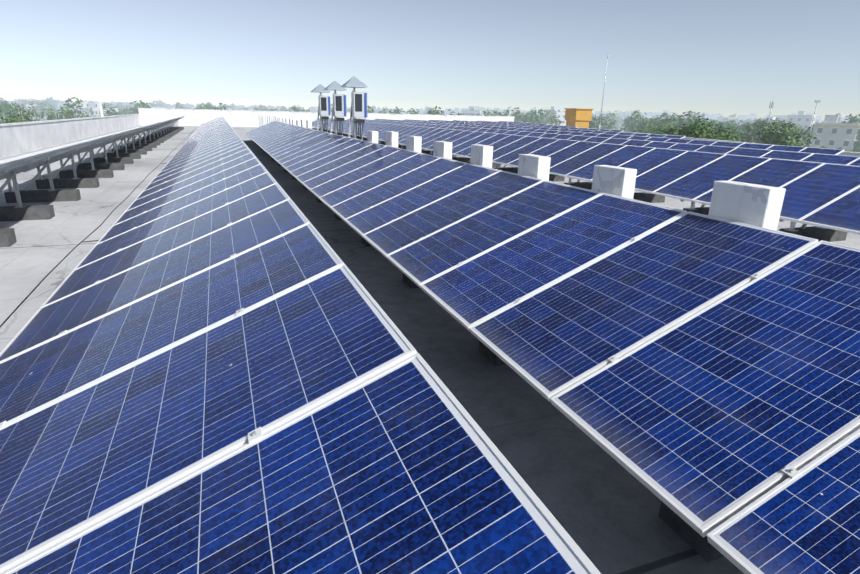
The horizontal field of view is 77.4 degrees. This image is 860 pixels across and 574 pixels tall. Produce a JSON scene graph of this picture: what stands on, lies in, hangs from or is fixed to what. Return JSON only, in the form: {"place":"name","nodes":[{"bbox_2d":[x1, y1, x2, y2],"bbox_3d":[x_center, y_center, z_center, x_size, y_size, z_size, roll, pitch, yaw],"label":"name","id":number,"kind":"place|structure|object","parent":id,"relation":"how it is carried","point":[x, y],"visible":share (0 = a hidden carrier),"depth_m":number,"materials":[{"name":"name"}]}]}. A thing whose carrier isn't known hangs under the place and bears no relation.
{"place":"outdoors","nodes":[
{"label":"outdoors","id":0,"kind":"place"},
{"bbox_2d":[0,108,112,122],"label":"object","id":1,"kind":"structure","parent":0,"point":[40,114],"depth_m":58.34,"materials":[{"name":"white"}]},
{"bbox_2d":[0,125,859,573],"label":"roof","id":2,"kind":"structure","parent":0,"point":[600,503],"depth_m":4.30,"materials":[{"name":"concrete"}]},
{"bbox_2d":[0,115,185,246],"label":"solar row","id":3,"kind":"object","parent":2,"relation":"on","point":[91,172],"visible":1,"depth_m":12.33,"materials":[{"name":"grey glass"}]},
{"bbox_2d":[0,127,192,326],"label":"floor cables","id":4,"kind":"object","parent":2,"relation":"on","point":[7,318],"visible":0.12,"depth_m":9.34,"materials":[{"name":"black plastic"}]},
{"bbox_2d":[99,101,103,116],"bbox_3d":[-22.625,-11.710,37.114,0.160,2.100,0.214,-5,19,-20],"label":"pole","id":5,"kind":"object","parent":2,"relation":"on","point":[101,108],"visible":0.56,"depth_m":36.86,"materials":[{"name":"white"}]},
{"bbox_2d":[0,116,600,573],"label":"solar row","id":6,"kind":"object","parent":2,"relation":"on","point":[212,360],"visible":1,"depth_m":1.62,"materials":[{"name":"blue glass"}]},
{"bbox_2d":[301,120,305,127],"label":"pedestal block","id":7,"kind":"structure","parent":2,"relation":"on","point":[303,123],"depth_m":22.86,"materials":[{"name":"white paint"}]},
{"bbox_2d":[306,120,311,128],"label":"pedestal block","id":8,"kind":"structure","parent":2,"relation":"on","point":[308,123],"depth_m":21.58,"materials":[{"name":"white paint"}]},
{"bbox_2d":[311,84,330,131],"bbox_3d":[-4.094,-6.153,20.214,0.780,2.784,0.880,-5,19,-20],"label":"inverter stand","id":9,"kind":"object","parent":2,"relation":"on","point":[324,109],"visible":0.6,"depth_m":19.74,"materials":[{"name":"metal"}]},
{"bbox_2d":[324,81,346,135],"bbox_3d":[-3.138,-5.354,17.818,0.780,2.784,0.880,-5,19,-20],"label":"inverter stand","id":10,"kind":"object","parent":2,"relation":"on","point":[339,107],"visible":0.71,"depth_m":17.34,"materials":[{"name":"metal"}]},
{"bbox_2d":[341,77,367,139],"bbox_3d":[-2.183,-4.556,15.423,0.780,2.784,0.880,-5,19,-20],"label":"inverter stand","id":11,"kind":"object","parent":2,"relation":"on","point":[359,105],"visible":0.65,"depth_m":14.94,"materials":[{"name":"metal"}]},
{"bbox_2d":[367,131,377,142],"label":"pedestal block","id":12,"kind":"structure","parent":2,"relation":"on","point":[372,136],"depth_m":12.63,"materials":[{"name":"white paint"}]},
{"bbox_2d":[386,131,397,147],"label":"pedestal block","id":13,"kind":"structure","parent":2,"relation":"on","point":[392,138],"depth_m":11.38,"materials":[{"name":"white paint"}]},
{"bbox_2d":[406,136,421,152],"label":"pedestal block","id":14,"kind":"structure","parent":2,"relation":"on","point":[414,143],"depth_m":10.06,"materials":[{"name":"white paint"}]},
{"bbox_2d":[0,108,859,157],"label":"roof parapet walls","id":15,"kind":"structure","parent":2,"relation":"on","point":[19,137],"depth_m":44.01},
{"bbox_2d":[433,141,451,158],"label":"pedestal block","id":16,"kind":"structure","parent":2,"relation":"on","point":[443,149],"depth_m":8.72,"materials":[{"name":"white paint"}]},
{"bbox_2d":[471,144,492,167],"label":"pedestal block","id":17,"kind":"structure","parent":2,"relation":"on","point":[481,155],"depth_m":7.46,"materials":[{"name":"white paint"}]},
{"bbox_2d":[480,121,547,124],"bbox_3d":[6.840,-15.519,52.519,1.827,1.186,14.248,-5,19,-20],"label":"solar row","id":18,"kind":"object","parent":2,"relation":"on","point":[514,122],"visible":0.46,"depth_m":51.64,"materials":[{"name":"blue glass"}]},
{"bbox_2d":[453,120,577,127],"bbox_3d":[5.689,-14.033,47.846,1.827,1.186,22.344,-5,19,-20],"label":"solar row","id":19,"kind":"object","parent":2,"relation":"on","point":[520,124],"visible":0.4,"depth_m":44.83,"materials":[{"name":"blue glass"}]},
{"bbox_2d":[428,120,623,131],"bbox_3d":[4.539,-12.547,43.174,1.827,1.186,30.440,-5,19,-20],"label":"solar row","id":20,"kind":"object","parent":2,"relation":"on","point":[535,126],"visible":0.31,"depth_m":37.36,"materials":[{"name":"blue glass"}]},
{"bbox_2d":[518,154,550,180],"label":"pedestal block","id":21,"kind":"structure","parent":2,"relation":"on","point":[534,166],"depth_m":6.22,"materials":[{"name":"white paint"}]},
{"bbox_2d":[405,119,684,138],"bbox_3d":[3.209,-11.211,38.950,1.827,1.186,37.524,-5,19,-20],"label":"solar row","id":22,"kind":"object","parent":2,"relation":"on","point":[627,133],"visible":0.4,"depth_m":29.38,"materials":[{"name":"blue glass"}]},
{"bbox_2d":[245,121,859,573],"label":"solar row","id":23,"kind":"object","parent":2,"relation":"on","point":[697,375],"visible":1,"depth_m":3.01,"materials":[{"name":"blue glass"}]},
{"bbox_2d":[312,118,859,241],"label":"solar row","id":24,"kind":"object","parent":2,"relation":"on","point":[823,199],"visible":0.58,"depth_m":11.06,"materials":[{"name":"blue glass"}]},
{"bbox_2d":[598,57,607,130],"bbox_3d":[9.200,-9.649,28.375,0.772,5.000,0.886,-5,19,-20],"label":"lightning rod","id":25,"kind":"object","parent":2,"relation":"on","point":[602,100],"visible":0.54,"depth_m":28.30,"materials":[{"name":"metal"}]},
{"bbox_2d":[347,118,859,165],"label":"solar row","id":26,"kind":"object","parent":2,"relation":"on","point":[823,158],"visible":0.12,"depth_m":15.42,"materials":[{"name":"blue glass"}]},
{"bbox_2d":[375,119,844,154],"bbox_3d":[1.879,-9.875,34.727,1.827,1.186,46.632,-5,19,-20],"label":"solar row","id":27,"kind":"object","parent":2,"relation":"on","point":[773,147],"visible":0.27,"depth_m":19.37,"materials":[{"name":"blue glass"}]},
{"bbox_2d":[591,165,636,198],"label":"pedestal block","id":28,"kind":"structure","parent":2,"relation":"on","point":[615,180],"depth_m":4.97,"materials":[{"name":"white paint"}]},
{"bbox_2d":[708,180,785,229],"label":"pedestal block","id":29,"kind":"structure","parent":2,"relation":"on","point":[752,204],"depth_m":3.73,"materials":[{"name":"white paint"}]},
{"bbox_2d":[0,0,859,120],"label":"sky","id":30,"kind":"structure","parent":0,"point":[727,58],"materials":[{"name":"blue"}]},
{"bbox_2d":[721,117,741,127],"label":"building","id":31,"kind":"structure","parent":0,"point":[731,119],"depth_m":287.73,"materials":[{"name":"grey"}]},
{"bbox_2d":[786,111,816,144],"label":"building","id":32,"kind":"structure","parent":0,"point":[802,119],"depth_m":256.90,"materials":[{"name":"grey"}]},
{"label":"ground","id":33,"kind":"structure","parent":0,"visible":0},
{"bbox_2d":[0,101,15,121],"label":"tree","id":34,"kind":"object","parent":33,"relation":"on","point":[5,107],"visible":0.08,"depth_m":217.81,"materials":[{"name":"green plant"}]},
{"bbox_2d":[0,101,30,123],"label":"tree","id":35,"kind":"object","parent":33,"relation":"on","point":[9,107],"visible":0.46,"depth_m":173.42,"materials":[{"name":"green plant"}]},
{"bbox_2d":[0,110,33,122],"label":"tree","id":36,"kind":"object","parent":33,"relation":"on","point":[10,120],"visible":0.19,"depth_m":102.74,"materials":[{"name":"green plant"}]},
{"bbox_2d":[13,99,26,110],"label":"tree","id":37,"kind":"object","parent":33,"relation":"on","point":[22,101],"visible":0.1,"depth_m":454.71,"materials":[{"name":"green plant"}]},
{"bbox_2d":[6,103,42,120],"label":"tree","id":38,"kind":"object","parent":33,"relation":"on","point":[19,108],"visible":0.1,"depth_m":174.45,"materials":[{"name":"green plant"}]},
{"bbox_2d":[0,108,53,123],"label":"tree","id":39,"kind":"object","parent":33,"relation":"on","point":[30,113],"visible":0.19,"depth_m":133.64,"materials":[{"name":"green plant"}]},
{"bbox_2d":[20,100,38,110],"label":"tree","id":40,"kind":"object","parent":33,"relation":"on","point":[28,102],"visible":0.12,"depth_m":392.73,"materials":[{"name":"green plant"}]},
{"bbox_2d":[35,99,52,105],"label":"tree","id":41,"kind":"object","parent":33,"relation":"on","point":[49,101],"visible":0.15,"depth_m":421.07,"materials":[{"name":"green plant"}]},
{"bbox_2d":[31,102,58,119],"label":"tree","id":42,"kind":"object","parent":33,"relation":"on","point":[41,106],"visible":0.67,"depth_m":336.38,"materials":[{"name":"green plant"}]},
{"bbox_2d":[40,97,82,119],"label":"tree","id":43,"kind":"object","parent":33,"relation":"on","point":[53,113],"visible":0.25,"depth_m":190.28,"materials":[{"name":"green plant"}]},
{"bbox_2d":[49,104,95,119],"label":"tree","id":44,"kind":"object","parent":33,"relation":"on","point":[69,114],"visible":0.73,"depth_m":159.84,"materials":[{"name":"green plant"}]},
{"bbox_2d":[98,103,120,116],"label":"tree","id":45,"kind":"object","parent":33,"relation":"on","point":[111,113],"visible":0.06,"depth_m":182.98,"materials":[{"name":"green plant"}]},
{"bbox_2d":[113,102,133,111],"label":"tree","id":46,"kind":"object","parent":33,"relation":"on","point":[118,104],"visible":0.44,"depth_m":456.75,"materials":[{"name":"green plant"}]},
{"bbox_2d":[129,100,150,113],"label":"tree","id":47,"kind":"object","parent":33,"relation":"on","point":[141,105],"visible":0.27,"depth_m":241.31,"materials":[{"name":"green plant"}]},
{"bbox_2d":[152,100,168,108],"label":"tree","id":48,"kind":"object","parent":33,"relation":"on","point":[160,102],"visible":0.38,"depth_m":574.09,"materials":[{"name":"green plant"}]},
{"bbox_2d":[175,102,189,109],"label":"tree","id":49,"kind":"object","parent":33,"relation":"on","point":[180,106],"visible":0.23,"depth_m":384.79,"materials":[{"name":"green plant"}]},
{"bbox_2d":[194,105,210,109],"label":"tree","id":50,"kind":"object","parent":33,"relation":"on","point":[207,108],"visible":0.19,"depth_m":252.84,"materials":[{"name":"green plant"}]},
{"bbox_2d":[210,103,227,110],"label":"tree","id":51,"kind":"object","parent":33,"relation":"on","point":[221,108],"visible":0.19,"depth_m":267.58,"materials":[{"name":"green plant"}]},
{"bbox_2d":[253,105,268,110],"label":"tree","id":52,"kind":"object","parent":33,"relation":"on","point":[255,108],"visible":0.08,"depth_m":421.09,"materials":[{"name":"green plant"}]},
{"bbox_2d":[286,105,307,111],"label":"tree","id":53,"kind":"object","parent":33,"relation":"on","point":[294,107],"visible":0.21,"depth_m":277.86,"materials":[{"name":"green plant"}]},
{"bbox_2d":[389,107,404,113],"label":"tree","id":54,"kind":"object","parent":33,"relation":"on","point":[396,111],"visible":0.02,"depth_m":238.35,"materials":[{"name":"green plant"}]},
{"bbox_2d":[38,100,772,121],"bbox_3d":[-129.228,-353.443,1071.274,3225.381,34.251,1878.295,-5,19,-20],"label":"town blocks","id":55,"kind":"structure","parent":33,"relation":"on","point":[85,103],"depth_m":706.40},
{"bbox_2d":[58,101,757,119],"bbox_3d":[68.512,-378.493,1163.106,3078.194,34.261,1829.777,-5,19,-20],"label":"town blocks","id":56,"kind":"structure","parent":33,"relation":"on","point":[421,112],"depth_m":532.16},
{"bbox_2d":[397,108,418,113],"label":"tree","id":57,"kind":"object","parent":33,"relation":"on","point":[414,111],"visible":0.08,"depth_m":240.70,"materials":[{"name":"green plant"}]},
{"bbox_2d":[2,99,821,122],"bbox_3d":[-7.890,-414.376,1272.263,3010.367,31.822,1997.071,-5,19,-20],"label":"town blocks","id":58,"kind":"structure","parent":33,"relation":"on","point":[94,106],"depth_m":251.70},
{"bbox_2d":[8,99,820,120],"bbox_3d":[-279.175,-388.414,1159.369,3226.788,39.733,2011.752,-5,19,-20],"label":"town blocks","id":59,"kind":"structure","parent":33,"relation":"on","point":[191,106],"depth_m":535.30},
{"bbox_2d":[56,101,796,124],"bbox_3d":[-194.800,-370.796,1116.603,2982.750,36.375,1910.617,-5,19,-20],"label":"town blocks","id":60,"kind":"structure","parent":33,"relation":"on","point":[743,117],"depth_m":679.65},
{"bbox_2d":[0,99,859,125],"bbox_3d":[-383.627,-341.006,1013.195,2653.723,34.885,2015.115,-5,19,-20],"label":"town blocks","id":61,"kind":"structure","parent":33,"relation":"on","point":[560,115],"depth_m":316.81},
{"bbox_2d":[18,98,854,117],"bbox_3d":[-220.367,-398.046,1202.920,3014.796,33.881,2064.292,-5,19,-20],"label":"town blocks","id":62,"kind":"structure","parent":33,"relation":"on","point":[347,108],"depth_m":1101.28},
{"bbox_2d":[54,99,821,118],"bbox_3d":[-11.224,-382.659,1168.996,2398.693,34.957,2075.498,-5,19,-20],"label":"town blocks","id":63,"kind":"structure","parent":33,"relation":"on","point":[471,110],"depth_m":550.25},
{"bbox_2d":[35,99,849,122],"bbox_3d":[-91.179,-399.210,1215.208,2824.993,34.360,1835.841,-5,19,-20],"label":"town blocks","id":64,"kind":"structure","parent":33,"relation":"on","point":[390,109],"depth_m":593.61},
{"bbox_2d":[428,105,459,114],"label":"tree","id":65,"kind":"object","parent":33,"relation":"on","point":[437,113],"visible":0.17,"depth_m":190.54,"materials":[{"name":"green plant"}]},
{"bbox_2d":[42,99,858,118],"bbox_3d":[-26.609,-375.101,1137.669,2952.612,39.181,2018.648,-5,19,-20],"label":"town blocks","id":66,"kind":"structure","parent":33,"relation":"on","point":[251,109],"depth_m":618.63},
{"bbox_2d":[471,110,506,116],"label":"tree","id":67,"kind":"object","parent":33,"relation":"on","point":[494,111],"visible":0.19,"depth_m":205.81,"materials":[{"name":"green plant"}]},
{"bbox_2d":[482,109,507,115],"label":"tree","id":68,"kind":"object","parent":33,"relation":"on","point":[496,113],"visible":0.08,"depth_m":246.00,"materials":[{"name":"green plant"}]},
{"bbox_2d":[506,106,523,121],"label":"tree","id":69,"kind":"object","parent":33,"relation":"on","point":[518,114],"visible":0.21,"depth_m":249.50,"materials":[{"name":"green plant"}]},
{"bbox_2d":[528,110,545,123],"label":"tree","id":70,"kind":"object","parent":33,"relation":"on","point":[538,118],"visible":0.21,"depth_m":286.75,"materials":[{"name":"green plant"}]},
{"bbox_2d":[517,107,561,124],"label":"tree","id":71,"kind":"object","parent":33,"relation":"on","point":[526,119],"visible":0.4,"depth_m":217.94,"materials":[{"name":"green plant"}]},
{"bbox_2d":[538,109,556,123],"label":"tree","id":72,"kind":"object","parent":33,"relation":"on","point":[548,117],"visible":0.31,"depth_m":298.45,"materials":[{"name":"green plant"}]},
{"bbox_2d":[564,108,593,127],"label":"rooftop water tank","id":73,"kind":"object","parent":33,"relation":"on","point":[580,117],"visible":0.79,"depth_m":65.71,"materials":[{"name":"paint"}]},
{"bbox_2d":[589,115,601,128],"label":"tree","id":74,"kind":"object","parent":33,"relation":"on","point":[591,124],"visible":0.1,"depth_m":186.74,"materials":[{"name":"green plant"}]},
{"bbox_2d":[591,112,615,128],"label":"tree","id":75,"kind":"object","parent":33,"relation":"on","point":[604,118],"visible":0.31,"depth_m":296.27,"materials":[{"name":"green plant"}]},
{"bbox_2d":[594,114,617,129],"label":"tree","id":76,"kind":"object","parent":33,"relation":"on","point":[610,125],"visible":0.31,"depth_m":226.24,"materials":[{"name":"green plant"}]},
{"bbox_2d":[610,112,623,129],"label":"tree","id":77,"kind":"object","parent":33,"relation":"on","point":[618,122],"visible":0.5,"depth_m":430.66,"materials":[{"name":"green plant"}]},
{"bbox_2d":[618,116,638,131],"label":"tree","id":78,"kind":"object","parent":33,"relation":"on","point":[628,117],"visible":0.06,"depth_m":239.81,"materials":[{"name":"green plant"}]},
{"bbox_2d":[621,110,657,131],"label":"tree","id":79,"kind":"object","parent":33,"relation":"on","point":[637,116],"visible":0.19,"depth_m":214.43,"materials":[{"name":"green plant"}]},
{"bbox_2d":[630,119,657,131],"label":"tree","id":80,"kind":"object","parent":33,"relation":"on","point":[632,128],"visible":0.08,"depth_m":193.53,"materials":[{"name":"green plant"}]},
{"bbox_2d":[633,126,665,133],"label":"tree","id":81,"kind":"object","parent":33,"relation":"on","point":[654,130],"visible":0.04,"depth_m":107.67,"materials":[{"name":"green plant"}]},
{"bbox_2d":[637,122,665,134],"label":"tree","id":82,"kind":"object","parent":33,"relation":"on","point":[649,131],"visible":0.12,"depth_m":148.31,"materials":[{"name":"green plant"}]},
{"bbox_2d":[636,119,669,133],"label":"tree","id":83,"kind":"object","parent":33,"relation":"on","point":[647,124],"visible":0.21,"depth_m":165.34,"materials":[{"name":"green plant"}]},
{"bbox_2d":[648,116,681,129],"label":"tree","id":84,"kind":"object","parent":33,"relation":"on","point":[666,120],"visible":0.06,"depth_m":168.08,"materials":[{"name":"green plant"}]},
{"bbox_2d":[652,125,679,134],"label":"tree","id":85,"kind":"object","parent":33,"relation":"on","point":[665,132],"visible":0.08,"depth_m":103.44,"materials":[{"name":"green plant"}]},
{"bbox_2d":[660,118,674,126],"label":"tree","id":86,"kind":"object","parent":33,"relation":"on","point":[667,122],"visible":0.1,"depth_m":171.13,"materials":[{"name":"green plant"}]},
{"bbox_2d":[658,112,685,122],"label":"tree","id":87,"kind":"object","parent":33,"relation":"on","point":[663,115],"visible":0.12,"depth_m":229.57,"materials":[{"name":"green plant"}]},
{"bbox_2d":[675,110,696,129],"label":"tree","id":88,"kind":"object","parent":33,"relation":"on","point":[687,121],"visible":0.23,"depth_m":172.55,"materials":[{"name":"green plant"}]},
{"bbox_2d":[667,121,720,139],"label":"tree","id":89,"kind":"object","parent":33,"relation":"on","point":[682,130],"visible":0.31,"depth_m":91.67,"materials":[{"name":"green plant"}]},
{"bbox_2d":[681,114,708,120],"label":"tree","id":90,"kind":"object","parent":33,"relation":"on","point":[696,117],"visible":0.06,"depth_m":262.74,"materials":[{"name":"green plant"}]},
{"bbox_2d":[685,121,731,140],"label":"tree","id":91,"kind":"object","parent":33,"relation":"on","point":[722,137],"visible":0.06,"depth_m":90.80,"materials":[{"name":"green plant"}]},
{"bbox_2d":[681,112,738,141],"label":"tree","id":92,"kind":"object","parent":33,"relation":"on","point":[704,130],"visible":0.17,"depth_m":91.76,"materials":[{"name":"green plant"}]},
{"bbox_2d":[711,123,729,138],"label":"tree","id":93,"kind":"object","parent":33,"relation":"on","point":[720,127],"visible":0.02,"depth_m":114.65,"materials":[{"name":"green plant"}]},
{"bbox_2d":[707,119,734,128],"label":"tree","id":94,"kind":"object","parent":33,"relation":"on","point":[721,123],"visible":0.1,"depth_m":189.66,"materials":[{"name":"green plant"}]},
{"bbox_2d":[708,128,742,141],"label":"tree","id":95,"kind":"object","parent":33,"relation":"on","point":[729,134],"visible":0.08,"depth_m":94.26,"materials":[{"name":"green plant"}]},
{"bbox_2d":[717,125,742,140],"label":"tree","id":96,"kind":"object","parent":33,"relation":"on","point":[735,132],"visible":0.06,"depth_m":136.49,"materials":[{"name":"green plant"}]},
{"bbox_2d":[723,114,737,120],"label":"building","id":97,"kind":"structure","parent":33,"relation":"on","point":[734,116],"depth_m":408.99,"materials":[{"name":"white concrete"}]},
{"bbox_2d":[722,120,749,129],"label":"tree","id":98,"kind":"object","parent":33,"relation":"on","point":[740,125],"visible":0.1,"depth_m":183.66,"materials":[{"name":"green plant"}]},
{"bbox_2d":[728,122,766,142],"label":"tree","id":99,"kind":"object","parent":33,"relation":"on","point":[750,138],"visible":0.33,"depth_m":133.34,"materials":[{"name":"green plant"}]},
{"bbox_2d":[740,119,769,132],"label":"tree","id":100,"kind":"object","parent":33,"relation":"on","point":[763,120],"visible":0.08,"depth_m":176.93,"materials":[{"name":"green plant"}]},
{"bbox_2d":[743,118,770,142],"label":"tree","id":101,"kind":"object","parent":33,"relation":"on","point":[757,131],"visible":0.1,"depth_m":144.68,"materials":[{"name":"green plant"}]},
{"bbox_2d":[767,96,773,127],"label":"antenna mast","id":102,"kind":"object","parent":33,"relation":"on","point":[772,105],"visible":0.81,"depth_m":166.41,"materials":[{"name":"silver metal"}]},
{"bbox_2d":[748,117,793,123],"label":"building","id":103,"kind":"structure","parent":33,"relation":"on","point":[752,122],"depth_m":236.82,"materials":[{"name":"grey"}]},
{"bbox_2d":[756,124,800,145],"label":"tree","id":104,"kind":"object","parent":33,"relation":"on","point":[788,128],"visible":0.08,"depth_m":118.73,"materials":[{"name":"green plant"}]},
{"bbox_2d":[757,119,803,146],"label":"tree","id":105,"kind":"object","parent":33,"relation":"on","point":[771,137],"visible":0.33,"depth_m":100.15,"materials":[{"name":"green plant"}]},
{"bbox_2d":[762,121,817,146],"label":"tree","id":106,"kind":"object","parent":33,"relation":"on","point":[807,142],"visible":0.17,"depth_m":123.83,"materials":[{"name":"green plant"}]},
{"bbox_2d":[807,100,820,146],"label":"floodlight pole","id":107,"kind":"object","parent":33,"relation":"on","point":[816,101],"visible":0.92,"depth_m":149.29,"materials":[{"name":"silver metal"}]},
{"bbox_2d":[801,125,854,145],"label":"tree","id":108,"kind":"object","parent":33,"relation":"on","point":[808,133],"visible":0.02,"depth_m":174.66,"materials":[{"name":"green plant"}]},
{"bbox_2d":[809,113,859,150],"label":"white house","id":109,"kind":"structure","parent":33,"relation":"on","point":[832,131],"depth_m":151.16,"materials":[{"name":"grey"}]},
{"bbox_2d":[841,114,859,146],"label":"tree","id":110,"kind":"object","parent":33,"relation":"on","point":[855,119],"visible":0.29,"depth_m":177.74,"materials":[{"name":"green plant"}]},
{"bbox_2d":[852,142,859,151],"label":"tree","id":111,"kind":"object","parent":33,"relation":"on","point":[856,148],"visible":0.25,"depth_m":150.06,"materials":[{"name":"green plant"}]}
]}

